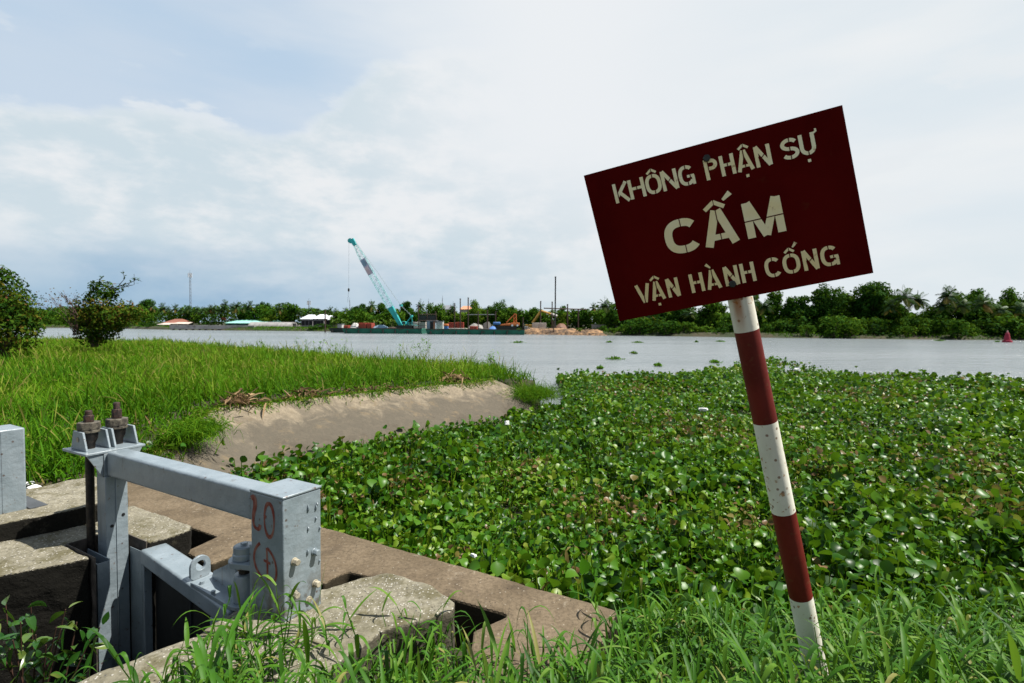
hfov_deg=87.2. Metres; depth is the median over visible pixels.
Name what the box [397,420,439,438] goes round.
hyacinth plant
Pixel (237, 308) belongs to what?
coconut palm
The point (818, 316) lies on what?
broadleaf tree
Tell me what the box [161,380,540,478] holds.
concrete apron
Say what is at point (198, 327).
quay wall
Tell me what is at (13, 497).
steel post
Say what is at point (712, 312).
broadleaf tree
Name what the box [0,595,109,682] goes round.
glossy leaf shrub
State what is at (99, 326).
vine covered shrub
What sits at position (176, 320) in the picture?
tiled house
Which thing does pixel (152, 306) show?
coconut palm
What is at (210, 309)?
coconut palm
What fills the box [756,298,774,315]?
coconut palm
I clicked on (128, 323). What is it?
waterside shrub
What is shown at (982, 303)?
coconut palm
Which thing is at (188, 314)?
broadleaf tree
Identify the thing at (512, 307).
broadleaf tree
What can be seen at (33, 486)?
foam piece
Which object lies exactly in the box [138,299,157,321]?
broadleaf tree
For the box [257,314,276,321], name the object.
broadleaf tree
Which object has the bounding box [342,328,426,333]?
work barge
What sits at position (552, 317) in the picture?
steel pile
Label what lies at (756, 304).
coconut palm
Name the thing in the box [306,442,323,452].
hyacinth plant
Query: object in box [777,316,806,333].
waterside shrub
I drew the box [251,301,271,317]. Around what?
broadleaf tree
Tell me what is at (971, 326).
waterside shrub
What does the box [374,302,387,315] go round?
broadleaf tree
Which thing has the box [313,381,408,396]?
dried plant heap
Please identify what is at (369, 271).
crawler crane
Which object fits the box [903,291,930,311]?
coconut palm
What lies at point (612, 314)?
broadleaf tree
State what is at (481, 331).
work barge
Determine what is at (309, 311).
coconut palm
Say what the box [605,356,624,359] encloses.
floating leaf clump
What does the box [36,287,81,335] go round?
bare twig shrub
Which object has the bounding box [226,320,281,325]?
long shed
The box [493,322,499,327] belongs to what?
blue machine
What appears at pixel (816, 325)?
waterside shrub
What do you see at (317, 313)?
coconut palm
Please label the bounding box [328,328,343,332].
work barge
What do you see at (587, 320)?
undergrowth
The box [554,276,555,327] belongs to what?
steel pile
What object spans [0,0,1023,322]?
sky
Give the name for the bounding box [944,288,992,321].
broadleaf tree
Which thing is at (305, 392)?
dried plant heap
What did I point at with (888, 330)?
waterside shrub
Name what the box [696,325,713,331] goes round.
waterside shrub
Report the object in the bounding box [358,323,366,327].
red container
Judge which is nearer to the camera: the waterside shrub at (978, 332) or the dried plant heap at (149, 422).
the dried plant heap at (149, 422)
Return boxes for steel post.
[0,424,47,513]
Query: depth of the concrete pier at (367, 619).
2.77 m
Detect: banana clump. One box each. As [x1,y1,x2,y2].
[331,319,337,326]
[388,319,394,326]
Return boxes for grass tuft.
[140,411,243,455]
[495,378,572,408]
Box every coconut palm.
[146,302,156,312]
[155,302,166,312]
[171,302,179,312]
[184,305,192,313]
[192,306,201,314]
[206,304,214,313]
[210,304,220,313]
[219,299,230,311]
[227,301,238,313]
[232,301,242,312]
[240,303,248,312]
[245,301,255,311]
[276,303,284,314]
[297,309,304,317]
[305,308,314,314]
[313,308,320,315]
[366,300,377,311]
[415,299,424,310]
[448,302,457,314]
[589,302,595,314]
[594,296,613,312]
[680,308,696,318]
[753,296,761,310]
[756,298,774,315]
[879,298,901,315]
[889,284,920,306]
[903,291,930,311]
[931,298,953,314]
[932,285,962,308]
[949,296,973,313]
[968,294,996,312]
[986,304,1014,315]
[1008,301,1023,317]
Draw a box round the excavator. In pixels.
[525,310,556,327]
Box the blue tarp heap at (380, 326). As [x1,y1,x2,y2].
[373,325,387,327]
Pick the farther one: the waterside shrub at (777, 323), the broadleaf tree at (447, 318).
the broadleaf tree at (447, 318)
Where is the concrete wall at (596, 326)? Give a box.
[592,325,617,328]
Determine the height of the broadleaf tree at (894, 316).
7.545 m
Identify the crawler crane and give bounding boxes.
[347,238,418,327]
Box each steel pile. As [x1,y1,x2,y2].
[324,310,325,331]
[460,298,460,327]
[468,297,468,328]
[551,302,552,327]
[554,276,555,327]
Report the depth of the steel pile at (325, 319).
119.82 m
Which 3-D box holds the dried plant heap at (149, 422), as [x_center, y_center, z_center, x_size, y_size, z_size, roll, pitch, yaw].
[-4.748,1.221,7.010,0.997,0.558,0.982,1,2,29]
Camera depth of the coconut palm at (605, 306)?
105.85 m
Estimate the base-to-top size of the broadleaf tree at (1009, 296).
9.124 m
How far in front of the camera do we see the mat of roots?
7.40 m
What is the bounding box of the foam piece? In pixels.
[26,484,41,488]
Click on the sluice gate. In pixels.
(282, 548)
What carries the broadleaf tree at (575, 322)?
on the bank terrain at (731, 334)
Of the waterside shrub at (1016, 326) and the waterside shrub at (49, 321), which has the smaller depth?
the waterside shrub at (1016, 326)
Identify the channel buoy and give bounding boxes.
[1002,331,1012,341]
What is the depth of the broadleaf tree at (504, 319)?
130.20 m
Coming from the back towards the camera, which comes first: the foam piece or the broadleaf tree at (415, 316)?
the broadleaf tree at (415, 316)
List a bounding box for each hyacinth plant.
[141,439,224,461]
[256,445,289,457]
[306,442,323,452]
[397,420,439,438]
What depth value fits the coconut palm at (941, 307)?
88.84 m
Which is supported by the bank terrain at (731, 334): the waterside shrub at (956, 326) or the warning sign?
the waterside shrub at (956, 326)
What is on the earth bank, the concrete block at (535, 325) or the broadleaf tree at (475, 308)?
the concrete block at (535, 325)
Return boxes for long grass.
[189,584,309,637]
[283,563,355,630]
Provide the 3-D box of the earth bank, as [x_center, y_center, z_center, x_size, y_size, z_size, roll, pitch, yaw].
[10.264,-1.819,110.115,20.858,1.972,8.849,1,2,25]
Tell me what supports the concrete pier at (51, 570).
on the ground
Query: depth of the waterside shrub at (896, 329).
87.88 m
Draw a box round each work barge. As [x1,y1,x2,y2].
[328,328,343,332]
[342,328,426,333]
[426,329,524,334]
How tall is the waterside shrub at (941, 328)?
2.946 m
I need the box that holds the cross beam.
[544,308,586,309]
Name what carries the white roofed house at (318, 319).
on the bank terrain at (731, 334)
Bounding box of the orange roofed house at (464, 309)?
[461,306,471,327]
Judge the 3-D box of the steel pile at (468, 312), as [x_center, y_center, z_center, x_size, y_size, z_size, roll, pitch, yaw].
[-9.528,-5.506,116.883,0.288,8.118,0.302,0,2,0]
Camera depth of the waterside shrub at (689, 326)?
100.35 m
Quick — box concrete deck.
[127,482,617,682]
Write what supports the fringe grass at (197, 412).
on the bank terrain at (508, 381)
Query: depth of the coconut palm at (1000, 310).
89.06 m
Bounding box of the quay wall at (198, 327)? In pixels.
[169,325,254,329]
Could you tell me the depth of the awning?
159.14 m
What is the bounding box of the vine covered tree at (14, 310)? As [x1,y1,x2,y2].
[0,265,47,356]
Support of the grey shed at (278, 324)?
on the bank terrain at (731, 334)
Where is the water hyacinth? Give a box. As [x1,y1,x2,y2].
[222,355,1023,664]
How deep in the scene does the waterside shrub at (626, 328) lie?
103.38 m
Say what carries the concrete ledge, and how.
on the concrete pier at (51, 570)
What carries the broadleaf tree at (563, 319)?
on the bank terrain at (731, 334)
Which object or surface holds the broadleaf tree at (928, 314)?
on the bank terrain at (731, 334)
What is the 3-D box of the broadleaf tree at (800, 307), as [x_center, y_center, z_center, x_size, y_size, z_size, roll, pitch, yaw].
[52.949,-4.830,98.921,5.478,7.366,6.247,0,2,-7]
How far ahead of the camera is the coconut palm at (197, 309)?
166.25 m
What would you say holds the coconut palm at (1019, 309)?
on the bank terrain at (731, 334)
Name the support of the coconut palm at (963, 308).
on the bank terrain at (731, 334)
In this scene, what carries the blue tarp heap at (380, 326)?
on the work barge at (387, 330)
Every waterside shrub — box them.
[36,315,55,324]
[127,318,138,325]
[314,324,332,328]
[602,328,617,331]
[619,323,634,333]
[621,317,655,334]
[643,319,670,333]
[658,319,683,334]
[672,322,696,333]
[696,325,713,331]
[718,321,733,333]
[760,322,774,332]
[768,319,785,332]
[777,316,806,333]
[797,324,815,336]
[803,314,832,332]
[819,313,849,337]
[840,315,867,335]
[857,317,887,333]
[867,324,895,337]
[885,323,899,333]
[890,325,913,335]
[901,326,931,335]
[906,317,946,335]
[929,322,945,333]
[932,318,976,337]
[947,323,977,335]
[970,320,999,334]
[970,326,987,336]
[977,313,1023,337]
[983,317,1015,337]
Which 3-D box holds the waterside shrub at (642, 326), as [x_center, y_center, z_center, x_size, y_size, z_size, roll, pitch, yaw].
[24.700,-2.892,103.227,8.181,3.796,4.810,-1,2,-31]
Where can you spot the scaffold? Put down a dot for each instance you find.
(423, 317)
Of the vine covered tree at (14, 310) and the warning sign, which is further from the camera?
the vine covered tree at (14, 310)
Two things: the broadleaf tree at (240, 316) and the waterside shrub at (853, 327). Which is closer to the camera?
the waterside shrub at (853, 327)
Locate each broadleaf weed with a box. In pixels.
[584,655,615,682]
[610,616,645,666]
[656,664,696,680]
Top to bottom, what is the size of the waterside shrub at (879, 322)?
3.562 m
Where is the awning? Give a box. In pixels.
[172,322,192,324]
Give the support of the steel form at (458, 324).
on the work barge at (481, 331)
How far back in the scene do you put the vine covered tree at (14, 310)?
17.21 m
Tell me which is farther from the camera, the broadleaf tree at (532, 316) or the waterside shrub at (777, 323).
the broadleaf tree at (532, 316)
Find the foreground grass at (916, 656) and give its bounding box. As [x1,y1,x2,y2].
[10,553,1023,682]
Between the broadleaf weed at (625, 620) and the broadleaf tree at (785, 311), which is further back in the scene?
the broadleaf tree at (785, 311)
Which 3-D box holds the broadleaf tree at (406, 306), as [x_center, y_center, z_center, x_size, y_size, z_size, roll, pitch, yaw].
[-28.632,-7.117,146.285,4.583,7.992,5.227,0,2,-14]
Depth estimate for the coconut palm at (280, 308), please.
159.04 m
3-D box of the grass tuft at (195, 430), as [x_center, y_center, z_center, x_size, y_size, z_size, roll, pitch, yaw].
[-3.909,1.158,6.594,1.166,0.585,1.108,-1,2,-32]
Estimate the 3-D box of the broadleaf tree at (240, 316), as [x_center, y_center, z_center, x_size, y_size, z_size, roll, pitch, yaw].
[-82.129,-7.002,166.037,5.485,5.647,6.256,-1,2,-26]
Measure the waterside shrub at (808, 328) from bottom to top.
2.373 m
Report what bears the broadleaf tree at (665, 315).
on the bank terrain at (731, 334)
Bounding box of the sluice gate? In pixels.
[62,402,320,674]
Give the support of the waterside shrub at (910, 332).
on the bank terrain at (731, 334)
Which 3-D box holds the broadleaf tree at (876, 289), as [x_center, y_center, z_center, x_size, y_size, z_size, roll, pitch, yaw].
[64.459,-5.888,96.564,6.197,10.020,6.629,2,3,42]
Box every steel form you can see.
[448,323,455,327]
[456,322,463,327]
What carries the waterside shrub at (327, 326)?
on the bank terrain at (731, 334)
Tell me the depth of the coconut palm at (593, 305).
120.45 m
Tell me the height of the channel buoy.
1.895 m
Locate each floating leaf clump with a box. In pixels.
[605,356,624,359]
[709,359,722,362]
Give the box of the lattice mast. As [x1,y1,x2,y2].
[188,273,191,305]
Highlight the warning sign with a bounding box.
[584,105,872,682]
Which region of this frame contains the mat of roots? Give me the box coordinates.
[336,380,1021,598]
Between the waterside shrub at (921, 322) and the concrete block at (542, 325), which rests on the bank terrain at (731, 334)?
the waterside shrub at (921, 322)
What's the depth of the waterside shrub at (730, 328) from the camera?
98.28 m
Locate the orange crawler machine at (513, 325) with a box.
[496,314,519,328]
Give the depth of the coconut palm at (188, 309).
168.27 m
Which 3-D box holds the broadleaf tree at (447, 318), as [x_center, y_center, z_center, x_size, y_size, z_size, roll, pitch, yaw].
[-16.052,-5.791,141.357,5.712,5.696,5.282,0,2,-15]
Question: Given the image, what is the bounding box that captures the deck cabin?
[426,320,436,328]
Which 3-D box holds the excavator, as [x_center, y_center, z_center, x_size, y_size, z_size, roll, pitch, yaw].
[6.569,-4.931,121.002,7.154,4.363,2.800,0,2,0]
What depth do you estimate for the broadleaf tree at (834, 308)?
96.20 m
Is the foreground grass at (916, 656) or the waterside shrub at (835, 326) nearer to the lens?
the foreground grass at (916, 656)
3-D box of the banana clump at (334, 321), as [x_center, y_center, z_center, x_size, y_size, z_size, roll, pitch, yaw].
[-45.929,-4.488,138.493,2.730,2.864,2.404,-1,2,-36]
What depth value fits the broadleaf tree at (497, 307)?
134.01 m
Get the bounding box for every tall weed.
[408,338,430,357]
[485,349,500,363]
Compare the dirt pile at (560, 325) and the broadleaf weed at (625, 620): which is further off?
the dirt pile at (560, 325)
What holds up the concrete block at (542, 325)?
on the earth bank
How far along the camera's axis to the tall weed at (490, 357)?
19.89 m
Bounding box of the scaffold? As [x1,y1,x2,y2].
[418,313,436,327]
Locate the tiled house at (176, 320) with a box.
[163,319,193,324]
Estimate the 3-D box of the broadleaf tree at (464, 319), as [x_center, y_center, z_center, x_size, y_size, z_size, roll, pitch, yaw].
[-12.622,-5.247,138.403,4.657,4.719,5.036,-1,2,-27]
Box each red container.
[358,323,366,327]
[367,323,374,327]
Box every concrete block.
[419,322,426,325]
[532,323,538,327]
[539,323,545,327]
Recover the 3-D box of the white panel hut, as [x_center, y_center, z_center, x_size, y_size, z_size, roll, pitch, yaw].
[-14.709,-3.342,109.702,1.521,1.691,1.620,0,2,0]
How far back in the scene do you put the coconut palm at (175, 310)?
170.30 m
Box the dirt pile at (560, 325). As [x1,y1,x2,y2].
[556,323,566,328]
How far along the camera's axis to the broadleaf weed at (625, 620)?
2.80 m
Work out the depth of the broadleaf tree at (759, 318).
101.49 m
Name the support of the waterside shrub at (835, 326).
on the bank terrain at (731, 334)
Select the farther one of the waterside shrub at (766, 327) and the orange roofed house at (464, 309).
the orange roofed house at (464, 309)
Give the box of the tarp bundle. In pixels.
[350,323,357,327]
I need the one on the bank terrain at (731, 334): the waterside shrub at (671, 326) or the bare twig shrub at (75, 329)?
the waterside shrub at (671, 326)
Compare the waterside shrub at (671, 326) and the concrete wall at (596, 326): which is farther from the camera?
the concrete wall at (596, 326)
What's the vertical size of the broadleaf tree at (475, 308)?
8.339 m
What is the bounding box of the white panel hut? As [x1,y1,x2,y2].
[436,321,443,328]
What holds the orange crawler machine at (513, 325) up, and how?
on the work barge at (481, 331)
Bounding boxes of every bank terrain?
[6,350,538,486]
[46,322,1023,339]
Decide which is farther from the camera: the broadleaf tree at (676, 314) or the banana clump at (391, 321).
the banana clump at (391, 321)
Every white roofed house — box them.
[300,315,315,326]
[312,314,328,326]
[326,315,332,327]
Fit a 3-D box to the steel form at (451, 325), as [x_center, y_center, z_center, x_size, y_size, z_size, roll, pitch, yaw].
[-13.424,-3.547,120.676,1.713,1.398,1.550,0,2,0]
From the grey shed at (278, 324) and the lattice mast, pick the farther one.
the lattice mast
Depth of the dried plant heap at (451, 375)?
11.83 m
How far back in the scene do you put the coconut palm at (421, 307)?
144.67 m
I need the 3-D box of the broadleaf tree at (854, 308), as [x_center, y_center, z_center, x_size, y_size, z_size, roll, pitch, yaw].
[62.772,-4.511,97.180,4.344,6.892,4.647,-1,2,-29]
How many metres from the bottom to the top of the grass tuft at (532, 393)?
1.050 m
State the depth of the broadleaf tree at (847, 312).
97.13 m
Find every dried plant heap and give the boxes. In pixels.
[132,412,169,437]
[213,388,270,418]
[282,385,335,401]
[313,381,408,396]
[437,369,471,388]
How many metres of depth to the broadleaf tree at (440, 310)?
140.54 m
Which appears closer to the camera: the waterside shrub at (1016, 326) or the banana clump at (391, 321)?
the waterside shrub at (1016, 326)
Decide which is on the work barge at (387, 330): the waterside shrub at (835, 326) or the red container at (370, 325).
the red container at (370, 325)
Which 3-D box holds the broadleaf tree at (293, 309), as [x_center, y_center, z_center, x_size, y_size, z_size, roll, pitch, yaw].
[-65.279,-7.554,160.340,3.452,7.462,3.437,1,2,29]
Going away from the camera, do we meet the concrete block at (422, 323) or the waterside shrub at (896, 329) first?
the waterside shrub at (896, 329)
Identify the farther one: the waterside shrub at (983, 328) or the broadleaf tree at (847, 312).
the broadleaf tree at (847, 312)
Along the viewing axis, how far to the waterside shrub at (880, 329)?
88.81 m
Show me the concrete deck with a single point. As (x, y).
(217, 535)
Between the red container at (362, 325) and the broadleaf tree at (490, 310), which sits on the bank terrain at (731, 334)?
the broadleaf tree at (490, 310)
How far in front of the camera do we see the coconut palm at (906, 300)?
88.85 m
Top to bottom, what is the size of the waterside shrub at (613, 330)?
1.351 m
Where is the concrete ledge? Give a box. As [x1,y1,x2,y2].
[0,477,127,541]
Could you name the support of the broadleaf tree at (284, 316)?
on the bank terrain at (731, 334)
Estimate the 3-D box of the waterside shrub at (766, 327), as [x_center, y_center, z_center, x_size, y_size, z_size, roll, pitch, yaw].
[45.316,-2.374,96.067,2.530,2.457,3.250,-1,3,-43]
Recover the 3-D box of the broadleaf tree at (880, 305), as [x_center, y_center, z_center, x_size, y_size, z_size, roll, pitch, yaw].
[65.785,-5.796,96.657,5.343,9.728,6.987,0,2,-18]
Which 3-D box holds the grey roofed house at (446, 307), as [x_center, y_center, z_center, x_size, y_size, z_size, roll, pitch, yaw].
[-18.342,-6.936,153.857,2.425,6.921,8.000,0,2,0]
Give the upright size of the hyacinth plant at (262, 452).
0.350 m
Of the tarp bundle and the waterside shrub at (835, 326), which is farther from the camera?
the tarp bundle
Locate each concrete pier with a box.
[0,506,191,682]
[79,573,454,682]
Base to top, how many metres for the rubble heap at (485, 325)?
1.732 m
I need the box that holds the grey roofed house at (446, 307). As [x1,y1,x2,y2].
[444,305,451,311]
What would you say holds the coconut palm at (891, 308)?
on the bank terrain at (731, 334)
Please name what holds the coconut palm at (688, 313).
on the bank terrain at (731, 334)
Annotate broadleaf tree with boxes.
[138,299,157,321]
[182,310,201,323]
[237,313,254,319]
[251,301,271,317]
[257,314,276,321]
[276,308,290,321]
[287,304,297,321]
[329,311,341,325]
[349,303,376,314]
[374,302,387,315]
[400,301,414,324]
[411,309,426,321]
[425,303,446,320]
[441,309,456,323]
[453,312,471,327]
[467,299,486,324]
[482,305,494,322]
[491,300,507,319]
[497,312,514,325]
[507,305,517,317]
[511,317,521,328]
[524,307,539,324]
[560,313,570,323]
[571,308,584,327]
[593,309,604,324]
[603,303,618,327]
[650,312,674,320]
[670,307,698,325]
[696,302,728,325]
[753,295,766,322]
[765,291,783,321]
[779,296,793,322]
[781,295,819,324]
[808,288,830,321]
[810,283,850,317]
[834,292,856,318]
[847,298,871,326]
[850,281,892,322]
[859,284,897,312]
[880,294,910,322]
[916,304,949,320]
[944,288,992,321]
[965,307,996,327]
[985,297,1007,319]
[997,286,1021,314]
[1016,292,1023,316]
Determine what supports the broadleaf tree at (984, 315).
on the bank terrain at (731, 334)
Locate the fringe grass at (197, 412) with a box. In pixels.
[141,375,498,461]
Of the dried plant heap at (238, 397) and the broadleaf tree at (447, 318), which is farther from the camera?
the broadleaf tree at (447, 318)
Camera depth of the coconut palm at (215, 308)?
163.83 m
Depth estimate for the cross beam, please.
117.71 m
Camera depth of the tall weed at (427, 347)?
20.61 m
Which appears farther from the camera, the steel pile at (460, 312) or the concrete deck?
the steel pile at (460, 312)
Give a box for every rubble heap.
[469,323,482,328]
[483,322,491,328]
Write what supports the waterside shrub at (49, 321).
on the bank terrain at (731, 334)
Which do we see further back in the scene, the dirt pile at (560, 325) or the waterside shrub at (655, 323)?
the dirt pile at (560, 325)
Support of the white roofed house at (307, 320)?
on the bank terrain at (731, 334)
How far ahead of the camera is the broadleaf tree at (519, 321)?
128.62 m
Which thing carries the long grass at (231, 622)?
on the concrete pier at (367, 619)
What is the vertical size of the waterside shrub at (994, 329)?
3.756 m
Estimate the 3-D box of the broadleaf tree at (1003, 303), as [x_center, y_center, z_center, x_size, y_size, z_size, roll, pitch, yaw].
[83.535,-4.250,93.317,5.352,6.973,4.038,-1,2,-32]
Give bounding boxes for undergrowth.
[26,302,1023,332]
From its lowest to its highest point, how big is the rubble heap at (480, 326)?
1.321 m
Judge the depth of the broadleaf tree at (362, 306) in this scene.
148.34 m
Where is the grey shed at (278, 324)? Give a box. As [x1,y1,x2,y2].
[248,322,299,326]
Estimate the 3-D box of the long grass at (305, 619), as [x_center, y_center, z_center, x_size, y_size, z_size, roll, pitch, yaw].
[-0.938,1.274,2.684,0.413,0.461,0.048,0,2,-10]
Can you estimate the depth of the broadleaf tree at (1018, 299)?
93.73 m
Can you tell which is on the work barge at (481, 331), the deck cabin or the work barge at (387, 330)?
the deck cabin
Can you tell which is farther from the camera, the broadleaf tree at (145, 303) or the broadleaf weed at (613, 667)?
the broadleaf tree at (145, 303)
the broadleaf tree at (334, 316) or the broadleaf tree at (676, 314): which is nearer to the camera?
the broadleaf tree at (676, 314)
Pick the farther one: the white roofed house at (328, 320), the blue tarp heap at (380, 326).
the white roofed house at (328, 320)
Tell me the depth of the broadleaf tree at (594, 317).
115.13 m
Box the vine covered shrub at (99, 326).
[65,272,146,346]
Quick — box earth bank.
[524,328,606,335]
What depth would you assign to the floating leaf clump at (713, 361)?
30.75 m
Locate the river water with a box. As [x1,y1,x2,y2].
[3,328,1023,406]

